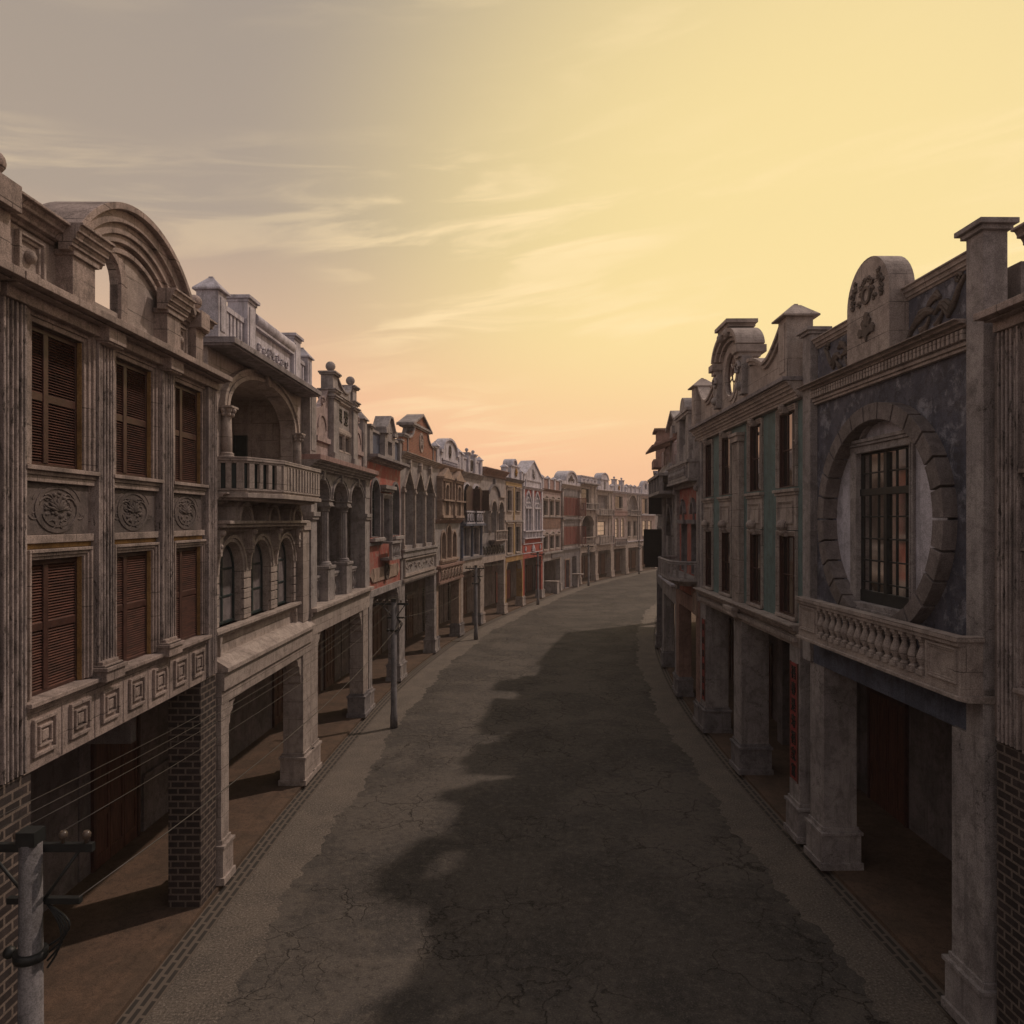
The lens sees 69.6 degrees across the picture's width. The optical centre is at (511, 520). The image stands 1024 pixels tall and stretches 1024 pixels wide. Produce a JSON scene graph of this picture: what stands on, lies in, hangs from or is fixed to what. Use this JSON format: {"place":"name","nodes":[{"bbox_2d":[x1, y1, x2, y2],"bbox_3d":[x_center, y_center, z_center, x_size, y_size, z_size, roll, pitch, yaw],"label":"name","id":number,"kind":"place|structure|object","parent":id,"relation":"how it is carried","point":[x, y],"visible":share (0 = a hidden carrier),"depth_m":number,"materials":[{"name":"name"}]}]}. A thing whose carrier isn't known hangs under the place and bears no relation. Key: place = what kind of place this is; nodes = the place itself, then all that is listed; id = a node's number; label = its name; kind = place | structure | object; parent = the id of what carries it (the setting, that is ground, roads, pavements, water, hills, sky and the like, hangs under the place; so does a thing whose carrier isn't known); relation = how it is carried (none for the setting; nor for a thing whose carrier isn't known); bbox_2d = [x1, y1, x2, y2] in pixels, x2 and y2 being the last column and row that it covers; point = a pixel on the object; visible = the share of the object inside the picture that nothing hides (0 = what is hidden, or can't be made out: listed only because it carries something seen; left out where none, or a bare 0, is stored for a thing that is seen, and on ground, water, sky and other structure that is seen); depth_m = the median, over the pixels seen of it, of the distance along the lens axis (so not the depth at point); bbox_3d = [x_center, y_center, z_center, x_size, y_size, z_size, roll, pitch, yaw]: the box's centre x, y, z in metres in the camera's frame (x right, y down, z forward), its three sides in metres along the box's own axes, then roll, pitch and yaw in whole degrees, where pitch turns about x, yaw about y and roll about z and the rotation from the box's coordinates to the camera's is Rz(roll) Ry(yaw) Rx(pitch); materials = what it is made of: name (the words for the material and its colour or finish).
{"place":"outdoors","nodes":[
{"label":"outdoors","id":0,"kind":"place"},
{"bbox_2d":[43,567,655,1023],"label":"pavement","id":1,"kind":"structure","parent":0,"point":[127,931],"depth_m":15.47,"materials":[{"name":"brown tile"}]},
{"bbox_2d":[0,257,24,291],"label":"shophouse","id":2,"kind":"structure","parent":1,"relation":"on","point":[9,270],"depth_m":8.77,"materials":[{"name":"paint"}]},
{"bbox_2d":[0,153,232,1023],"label":"shophouse","id":3,"kind":"structure","parent":1,"relation":"on","point":[108,526],"depth_m":11.36,"materials":[{"name":"paint"}]},
{"bbox_2d":[32,556,81,695],"bbox_3d":[-6.414,1.445,10.294,0.128,1.830,1.202,0,0,0],"label":"window","id":4,"kind":"structure","parent":3,"relation":"in","point":[57,582],"depth_m":10.41,"materials":[{"name":"brown paint"}]},
{"bbox_2d":[32,325,81,469],"bbox_3d":[-6.414,-1.675,10.294,0.128,1.890,1.202,0,0,0],"label":"window","id":5,"kind":"structure","parent":3,"relation":"in","point":[42,396],"depth_m":10.41,"materials":[{"name":"brown paint"}]},
{"bbox_2d":[116,359,150,477],"bbox_3d":[-6.426,-1.675,12.394,0.128,1.890,1.222,0,0,0],"label":"window","id":6,"kind":"structure","parent":3,"relation":"in","point":[122,418],"depth_m":12.55,"materials":[{"name":"brown paint"}]},
{"bbox_2d":[117,550,150,660],"bbox_3d":[-6.426,1.445,12.394,0.128,1.830,1.222,0,0,0],"label":"window","id":7,"kind":"structure","parent":3,"relation":"in","point":[133,568],"depth_m":12.56,"materials":[{"name":"brown paint"}]},
{"bbox_2d":[175,383,199,483],"bbox_3d":[-6.440,-1.675,14.485,0.128,1.890,1.222,0,0,0],"label":"window","id":8,"kind":"structure","parent":3,"relation":"in","point":[180,471],"depth_m":14.67,"materials":[{"name":"brown paint"}]},
{"bbox_2d":[176,546,199,639],"bbox_3d":[-6.440,1.445,14.485,0.128,1.830,1.222,0,0,0],"label":"window","id":9,"kind":"structure","parent":3,"relation":"in","point":[187,558],"depth_m":14.69,"materials":[{"name":"brown paint"}]},
{"bbox_2d":[78,276,321,885],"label":"shophouse","id":10,"kind":"structure","parent":1,"relation":"on","point":[268,485],"depth_m":18.22,"materials":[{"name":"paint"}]},
{"bbox_2d":[91,714,140,872],"bbox_3d":[-9.308,6.215,17.393,0.100,3.270,2.000,0,0,1],"label":"door","id":11,"kind":"structure","parent":10,"relation":"in","point":[115,825],"depth_m":17.31,"materials":[{"name":"brown wood"}]},
{"bbox_2d":[217,544,234,625],"bbox_3d":[-6.743,1.460,17.106,0.060,1.920,1.420,0,0,1],"label":"window","id":12,"kind":"structure","parent":10,"relation":"in","point":[226,583],"depth_m":17.41,"materials":[{"name":"glass"}]},
{"bbox_2d":[233,435,247,456],"bbox_3d":[-8.168,-1.575,22.183,0.400,1.950,0.090,0,0,1],"label":"balcony door","id":13,"kind":"structure","parent":10,"relation":"in","point":[240,442],"depth_m":22.16,"materials":[{"name":"wood"}]},
{"bbox_2d":[249,542,262,613],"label":"window","id":14,"kind":"structure","parent":10,"relation":"in","point":[256,577],"depth_m":19.37,"materials":[{"name":"glass"}]},
{"bbox_2d":[275,541,285,604],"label":"window","id":15,"kind":"structure","parent":10,"relation":"in","point":[281,566],"depth_m":21.38,"materials":[{"name":"glass"}]},
{"bbox_2d":[229,361,378,774],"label":"shophouse","id":16,"kind":"structure","parent":1,"relation":"on","point":[334,420],"depth_m":26.59,"materials":[{"name":"paint"}]},
{"bbox_2d":[272,668,282,727],"bbox_3d":[-8.990,6.265,28.999,0.100,3.170,2.200,0,0,2],"label":"door","id":17,"kind":"structure","parent":16,"relation":"in","point":[277,691],"depth_m":28.40,"materials":[{"name":"brown wood"}]},
{"bbox_2d":[339,432,344,452],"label":"gable window","id":18,"kind":"structure","parent":16,"relation":"in","point":[341,435],"depth_m":26.54,"materials":[{"name":"beige paint"}]},
{"bbox_2d":[301,416,409,710],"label":"shophouse","id":19,"kind":"structure","parent":1,"relation":"on","point":[384,452],"depth_m":33.74,"materials":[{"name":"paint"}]},
{"bbox_2d":[318,634,320,693],"bbox_3d":[-8.779,6.365,32.657,0.100,2.970,1.738,0,0,4],"label":"door","id":20,"kind":"structure","parent":19,"relation":"in","point":[319,645],"depth_m":33.40,"materials":[{"name":"brown wood"}]},
{"bbox_2d":[324,625,334,689],"bbox_3d":[-8.621,6.365,34.839,0.100,2.970,1.438,0,0,4],"label":"door","id":21,"kind":"structure","parent":19,"relation":"in","point":[329,670],"depth_m":34.89,"materials":[{"name":"brown wood"}]},
{"bbox_2d":[372,480,378,536],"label":"window","id":22,"kind":"structure","parent":19,"relation":"in","point":[375,491],"depth_m":32.30,"materials":[{"name":"brown glass"}]},
{"bbox_2d":[384,498,388,541],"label":"window","id":23,"kind":"structure","parent":19,"relation":"in","point":[386,501],"depth_m":34.21,"materials":[{"name":"grey paint"}]},
{"bbox_2d":[393,485,397,535],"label":"window","id":24,"kind":"structure","parent":19,"relation":"in","point":[395,495],"depth_m":36.04,"materials":[{"name":"brown glass"}]},
{"bbox_2d":[115,568,656,1023],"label":"drain channel","id":25,"kind":"object","parent":1,"relation":"on","point":[141,1006],"visible":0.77,"depth_m":16.36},
{"bbox_2d":[341,414,440,677],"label":"shophouse","id":26,"kind":"structure","parent":1,"relation":"on","point":[419,548],"depth_m":40.69,"materials":[{"name":"paint"}]},
{"bbox_2d":[372,605,381,658],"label":"door","id":27,"kind":"structure","parent":26,"relation":"in","point":[377,611],"depth_m":42.53,"materials":[{"name":"brown wood"}]},
{"bbox_2d":[387,438,465,649],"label":"shophouse","id":28,"kind":"structure","parent":1,"relation":"on","point":[450,481],"depth_m":47.75,"materials":[{"name":"paint"}]},
{"bbox_2d":[406,592,413,639],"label":"door","id":29,"kind":"structure","parent":28,"relation":"in","point":[409,608],"depth_m":49.17,"materials":[{"name":"brown wood"}]},
{"bbox_2d":[447,526,450,558],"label":"window","id":30,"kind":"structure","parent":28,"relation":"in","point":[449,531],"depth_m":47.92,"materials":[{"name":"brown wood"}]},
{"bbox_2d":[418,448,488,634],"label":"shophouse","id":31,"kind":"structure","parent":1,"relation":"on","point":[476,506],"depth_m":53.05,"materials":[{"name":"paint"}]},
{"bbox_2d":[463,528,465,555],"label":"window","id":32,"kind":"structure","parent":31,"relation":"in","point":[464,529],"depth_m":52.66,"materials":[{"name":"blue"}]},
{"bbox_2d":[463,486,479,523],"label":"window","id":33,"kind":"structure","parent":31,"relation":"in","point":[471,496],"depth_m":52.66,"materials":[{"name":"brown wood"}]},
{"bbox_2d":[473,487,488,522],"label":"window","id":34,"kind":"structure","parent":31,"relation":"in","point":[484,494],"depth_m":55.40,"materials":[{"name":"brown wood"}]},
{"bbox_2d":[443,466,509,622],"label":"shophouse","id":35,"kind":"structure","parent":1,"relation":"on","point":[494,534],"depth_m":59.79,"materials":[{"name":"paint"}]},
{"bbox_2d":[463,578,467,614],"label":"door","id":36,"kind":"structure","parent":35,"relation":"in","point":[464,580],"depth_m":61.50,"materials":[{"name":"brown wood"}]},
{"bbox_2d":[471,459,524,612],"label":"shophouse","id":37,"kind":"structure","parent":1,"relation":"on","point":[514,481],"depth_m":65.60,"materials":[{"name":"paint"}]},
{"bbox_2d":[507,527,511,552],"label":"window","id":38,"kind":"structure","parent":37,"relation":"in","point":[509,533],"depth_m":64.42,"materials":[{"name":"brown wood"}]},
{"bbox_2d":[507,490,511,510],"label":"window","id":39,"kind":"structure","parent":37,"relation":"in","point":[509,492],"depth_m":64.42,"materials":[{"name":"black metal"}]},
{"bbox_2d":[516,526,519,551],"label":"window","id":40,"kind":"structure","parent":37,"relation":"in","point":[517,528],"depth_m":67.19,"materials":[{"name":"brown wood"}]},
{"bbox_2d":[516,491,519,510],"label":"window","id":41,"kind":"structure","parent":37,"relation":"in","point":[517,492],"depth_m":67.19,"materials":[{"name":"brown wood"}]},
{"bbox_2d":[491,460,544,604],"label":"shophouse","id":42,"kind":"structure","parent":1,"relation":"on","point":[532,515],"depth_m":71.09,"materials":[{"name":"paint"}]},
{"bbox_2d":[495,571,497,602],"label":"door","id":43,"kind":"structure","parent":42,"relation":"in","point":[496,573],"depth_m":70.27,"materials":[{"name":"brown wood"}]},
{"bbox_2d":[507,568,510,598],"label":"door","id":44,"kind":"structure","parent":42,"relation":"in","point":[508,570],"depth_m":74.08,"materials":[{"name":"brown wood"}]},
{"bbox_2d":[525,490,531,530],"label":"window","id":45,"kind":"structure","parent":42,"relation":"in","point":[528,502],"depth_m":69.74,"materials":[{"name":"grey glass"}]},
{"bbox_2d":[534,491,540,529],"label":"window","id":46,"kind":"structure","parent":42,"relation":"in","point":[537,504],"depth_m":72.90,"materials":[{"name":"grey glass"}]},
{"bbox_2d":[514,474,562,596],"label":"shophouse","id":47,"kind":"structure","parent":1,"relation":"on","point":[552,517],"depth_m":79.62,"materials":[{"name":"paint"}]},
{"bbox_2d":[526,564,532,591],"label":"door","id":48,"kind":"structure","parent":47,"relation":"in","point":[529,568],"depth_m":81.34,"materials":[{"name":"brown wood"}]},
{"bbox_2d":[544,580,559,593],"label":"stone block","id":49,"kind":"structure","parent":1,"relation":"on","point":[551,586],"depth_m":79.83,"materials":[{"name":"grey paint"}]},
{"bbox_2d":[535,471,585,588],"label":"shophouse","id":50,"kind":"structure","parent":1,"relation":"on","point":[571,515],"depth_m":86.67,"materials":[{"name":"paint"}]},
{"bbox_2d":[564,526,585,545],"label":"window","id":51,"kind":"structure","parent":50,"relation":"in","point":[571,535],"depth_m":87.67,"materials":[{"name":"red paint"}]},
{"bbox_2d":[564,496,585,515],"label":"window","id":52,"kind":"structure","parent":50,"relation":"in","point":[568,506],"depth_m":87.67,"materials":[{"name":"red paint"}]},
{"bbox_2d":[572,573,583,586],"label":"stone block","id":53,"kind":"structure","parent":1,"relation":"on","point":[575,579],"depth_m":87.93,"materials":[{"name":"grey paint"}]},
{"bbox_2d":[577,475,600,583],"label":"shophouse","id":54,"kind":"structure","parent":1,"relation":"on","point":[589,484],"depth_m":94.54,"materials":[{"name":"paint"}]},
{"bbox_2d":[581,488,587,507],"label":"window","id":55,"kind":"structure","parent":54,"relation":"in","point":[584,492],"depth_m":92.73,"materials":[{"name":"beige metal"}]},
{"bbox_2d":[581,473,614,579],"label":"shophouse","id":56,"kind":"structure","parent":1,"relation":"on","point":[605,512],"depth_m":100.07,"materials":[{"name":"paint"}]},
{"bbox_2d":[584,555,587,576],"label":"door","id":57,"kind":"structure","parent":56,"relation":"in","point":[585,557],"depth_m":101.77,"materials":[{"name":"brown wood"}]},
{"bbox_2d":[598,521,603,535],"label":"window","id":58,"kind":"structure","parent":56,"relation":"in","point":[600,523],"depth_m":98.67,"materials":[{"name":"beige glass"}]},
{"bbox_2d":[597,495,605,508],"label":"window","id":59,"kind":"structure","parent":56,"relation":"in","point":[601,499],"depth_m":99.34,"materials":[{"name":"beige paint"}]},
{"bbox_2d":[598,476,628,576],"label":"shophouse","id":60,"kind":"structure","parent":1,"relation":"on","point":[620,492],"depth_m":106.43,"materials":[{"name":"paint"}]},
{"bbox_2d":[601,553,604,573],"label":"door","id":61,"kind":"structure","parent":60,"relation":"in","point":[602,555],"depth_m":108.07,"materials":[{"name":"brown wood"}]},
{"bbox_2d":[615,496,621,507],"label":"window","id":62,"kind":"structure","parent":60,"relation":"in","point":[618,500],"depth_m":105.83,"materials":[{"name":"black glass"}]},
{"bbox_2d":[614,484,641,572],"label":"shophouse","id":63,"kind":"structure","parent":1,"relation":"on","point":[634,494],"depth_m":112.59,"materials":[{"name":"paint"}]},
{"bbox_2d":[628,496,634,513],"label":"window","id":64,"kind":"structure","parent":63,"relation":"in","point":[631,506],"depth_m":111.61,"materials":[{"name":"beige paint"}]},
{"bbox_2d":[628,481,655,570],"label":"shophouse","id":65,"kind":"structure","parent":1,"relation":"on","point":[647,521],"depth_m":117.32,"materials":[{"name":"paint"}]},
{"bbox_2d":[631,550,635,568],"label":"door","id":66,"kind":"structure","parent":65,"relation":"in","point":[633,552],"depth_m":120.60,"materials":[{"name":"brown wood"}]},
{"bbox_2d":[0,0,1023,485],"label":"sky","id":67,"kind":"structure","parent":0,"point":[527,229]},
{"bbox_2d":[143,569,952,1023],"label":"verge","id":68,"kind":"structure","parent":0,"point":[203,987],"depth_m":16.55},
{"bbox_2d":[0,826,94,1023],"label":"utility pole","id":69,"kind":"object","parent":68,"relation":"on","point":[29,955],"visible":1,"depth_m":7.15,"materials":[{"name":"grey concrete"}]},
{"bbox_2d":[375,598,408,728],"bbox_3d":[-4.650,5.510,28.406,1.300,4.980,0.305,0,0,2],"label":"utility pole","id":70,"kind":"object","parent":68,"relation":"on","point":[394,618],"visible":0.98,"depth_m":28.31,"materials":[{"name":"grey concrete"}]},
{"bbox_2d":[0,604,371,815],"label":"overhead wire","id":71,"kind":"object","parent":70,"relation":"attached to","point":[159,736],"visible":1,"depth_m":10.91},
{"bbox_2d":[0,604,378,828],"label":"overhead wire","id":72,"kind":"object","parent":70,"relation":"attached to","point":[159,745],"visible":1,"depth_m":10.21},
{"bbox_2d":[18,600,388,830],"bbox_3d":[-4.823,3.250,17.913,0.007,0.348,21.210,0,0,0],"label":"overhead wire","id":73,"kind":"object","parent":70,"relation":"attached to","point":[176,744],"visible":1,"depth_m":10.26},
{"bbox_2d":[63,602,398,830],"bbox_3d":[-4.373,3.250,17.906,0.007,0.348,21.190,0,0,0],"label":"overhead wire","id":74,"kind":"object","parent":70,"relation":"attached to","point":[210,742],"visible":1,"depth_m":10.43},
{"bbox_2d":[78,617,404,896],"bbox_3d":[-4.223,3.965,17.903,0.014,0.465,21.184,0,0,0],"label":"overhead wire","id":75,"kind":"object","parent":70,"relation":"attached to","point":[218,793],"visible":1,"depth_m":10.25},
{"bbox_2d":[465,565,483,639],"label":"utility pole","id":76,"kind":"object","parent":68,"relation":"on","point":[475,576],"visible":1,"depth_m":49.31,"materials":[{"name":"black metal"}]},
{"bbox_2d":[530,552,543,604],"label":"utility pole","id":77,"kind":"object","parent":68,"relation":"on","point":[537,599],"visible":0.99,"depth_m":69.60,"materials":[{"name":"black metal"}]},
{"bbox_2d":[583,545,592,585],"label":"utility pole","id":78,"kind":"object","parent":68,"relation":"on","point":[588,582],"visible":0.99,"depth_m":89.90,"materials":[{"name":"black metal"}]},
{"bbox_2d":[217,571,891,1023],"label":"road","id":79,"kind":"structure","parent":0,"point":[531,827],"depth_m":16.32,"materials":[{"name":"grey asphalt"}]},
{"bbox_2d":[659,604,951,991],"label":"pavement","id":80,"kind":"structure","parent":0,"point":[899,887],"depth_m":16.44,"materials":[{"name":"brown tile"}]},
{"bbox_2d":[643,428,674,660],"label":"shophouse","id":81,"kind":"structure","parent":80,"relation":"on","point":[652,545],"depth_m":41.01,"materials":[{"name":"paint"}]},
{"bbox_2d":[646,410,733,688],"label":"shophouse","id":82,"kind":"structure","parent":80,"relation":"on","point":[656,482],"depth_m":37.12,"materials":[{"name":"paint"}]},
{"bbox_2d":[729,617,730,676],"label":"door","id":83,"kind":"structure","parent":82,"relation":"in","point":[729,617],"depth_m":36.82,"materials":[{"name":"brown wood"}]},
{"bbox_2d":[731,619,733,680],"bbox_3d":[10.738,6.365,35.389,0.100,2.970,1.689,0,0,6],"label":"door","id":84,"kind":"structure","parent":82,"relation":"in","point":[732,621],"depth_m":36.04,"materials":[{"name":"brown wood"}]},
{"bbox_2d":[658,398,776,726],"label":"shophouse","id":85,"kind":"structure","parent":80,"relation":"on","point":[683,576],"depth_m":30.49,"materials":[{"name":"paint"}]},
{"bbox_2d":[681,524,686,570],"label":"window","id":86,"kind":"structure","parent":85,"relation":"in","point":[683,526],"depth_m":32.74,"materials":[{"name":"grey paint"}]},
{"bbox_2d":[691,524,695,574],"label":"window","id":87,"kind":"structure","parent":85,"relation":"in","point":[693,526],"depth_m":30.34,"materials":[{"name":"grey paint"}]},
{"bbox_2d":[769,642,772,718],"bbox_3d":[10.310,6.365,29.753,0.100,2.970,1.165,0,0,3],"label":"door","id":88,"kind":"structure","parent":85,"relation":"in","point":[770,644],"depth_m":29.17,"materials":[{"name":"brown wood"}]},
{"bbox_2d":[653,615,957,1023],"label":"drain channel","id":89,"kind":"object","parent":80,"relation":"on","point":[922,978],"visible":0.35,"depth_m":15.85,"materials":[{"name":"grey stone"}]},
{"bbox_2d":[688,304,927,843],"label":"shophouse","id":90,"kind":"structure","parent":80,"relation":"on","point":[747,432],"depth_m":21.62,"materials":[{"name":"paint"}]},
{"bbox_2d":[702,618,704,701],"bbox_3d":[7.148,5.200,27.532,0.036,3.040,0.420,0,0,1],"label":"couplet banner","id":91,"kind":"object","parent":90,"relation":"attached to","point":[703,659],"visible":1,"depth_m":27.49,"materials":[{"name":"red paper"}]},
{"bbox_2d":[705,531,710,586],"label":"window","id":92,"kind":"structure","parent":90,"relation":"in","point":[707,534],"depth_m":27.55,"materials":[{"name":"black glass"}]},
{"bbox_2d":[705,443,710,496],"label":"window","id":93,"kind":"structure","parent":90,"relation":"in","point":[707,447],"depth_m":27.55,"materials":[{"name":"black glass"}]},
{"bbox_2d":[722,532,729,593],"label":"window","id":94,"kind":"structure","parent":90,"relation":"in","point":[725,536],"depth_m":25.12,"materials":[{"name":"black glass"}]},
{"bbox_2d":[722,436,729,494],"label":"window","id":95,"kind":"structure","parent":90,"relation":"in","point":[725,441],"depth_m":25.12,"materials":[{"name":"black glass"}]},
{"bbox_2d":[750,534,760,604],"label":"window","id":96,"kind":"structure","parent":90,"relation":"in","point":[755,540],"depth_m":21.99,"materials":[{"name":"black glass"}]},
{"bbox_2d":[750,423,761,491],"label":"window","id":97,"kind":"structure","parent":90,"relation":"in","point":[755,432],"depth_m":21.99,"materials":[{"name":"black glass"}]},
{"bbox_2d":[779,535,794,617],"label":"window","id":98,"kind":"structure","parent":90,"relation":"in","point":[786,544],"depth_m":19.26,"materials":[{"name":"brown glass"}]},
{"bbox_2d":[779,409,794,487],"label":"window","id":99,"kind":"structure","parent":90,"relation":"in","point":[786,421],"depth_m":19.26,"materials":[{"name":"brown glass"}]},
{"bbox_2d":[789,660,797,783],"bbox_3d":[7.013,5.000,18.353,0.036,2.940,0.520,0,0,1],"label":"couplet banner","id":100,"kind":"object","parent":90,"relation":"attached to","point":[793,720],"visible":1,"depth_m":18.34,"materials":[{"name":"red paper"}]},
{"bbox_2d":[867,687,908,827],"bbox_3d":[10.089,6.265,19.858,0.100,3.170,2.100,0,0,1],"label":"door","id":101,"kind":"structure","parent":90,"relation":"in","point":[887,717],"depth_m":19.77,"materials":[{"name":"brown wood"}]},
{"bbox_2d":[795,217,1023,1023],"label":"shophouse","id":102,"kind":"structure","parent":80,"relation":"on","point":[896,600],"depth_m":13.15,"materials":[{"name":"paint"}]},
{"bbox_2d":[856,443,910,600],"bbox_3d":[7.249,0.150,14.332,0.172,3.100,2.020,0,0,-1],"label":"window","id":103,"kind":"structure","parent":102,"relation":"in","point":[870,463],"depth_m":14.58,"materials":[{"name":"brown glass"}]},
{"bbox_2d":[973,222,1023,1023],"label":"shophouse","id":104,"kind":"structure","parent":80,"relation":"on","point":[1006,318],"depth_m":10.58,"materials":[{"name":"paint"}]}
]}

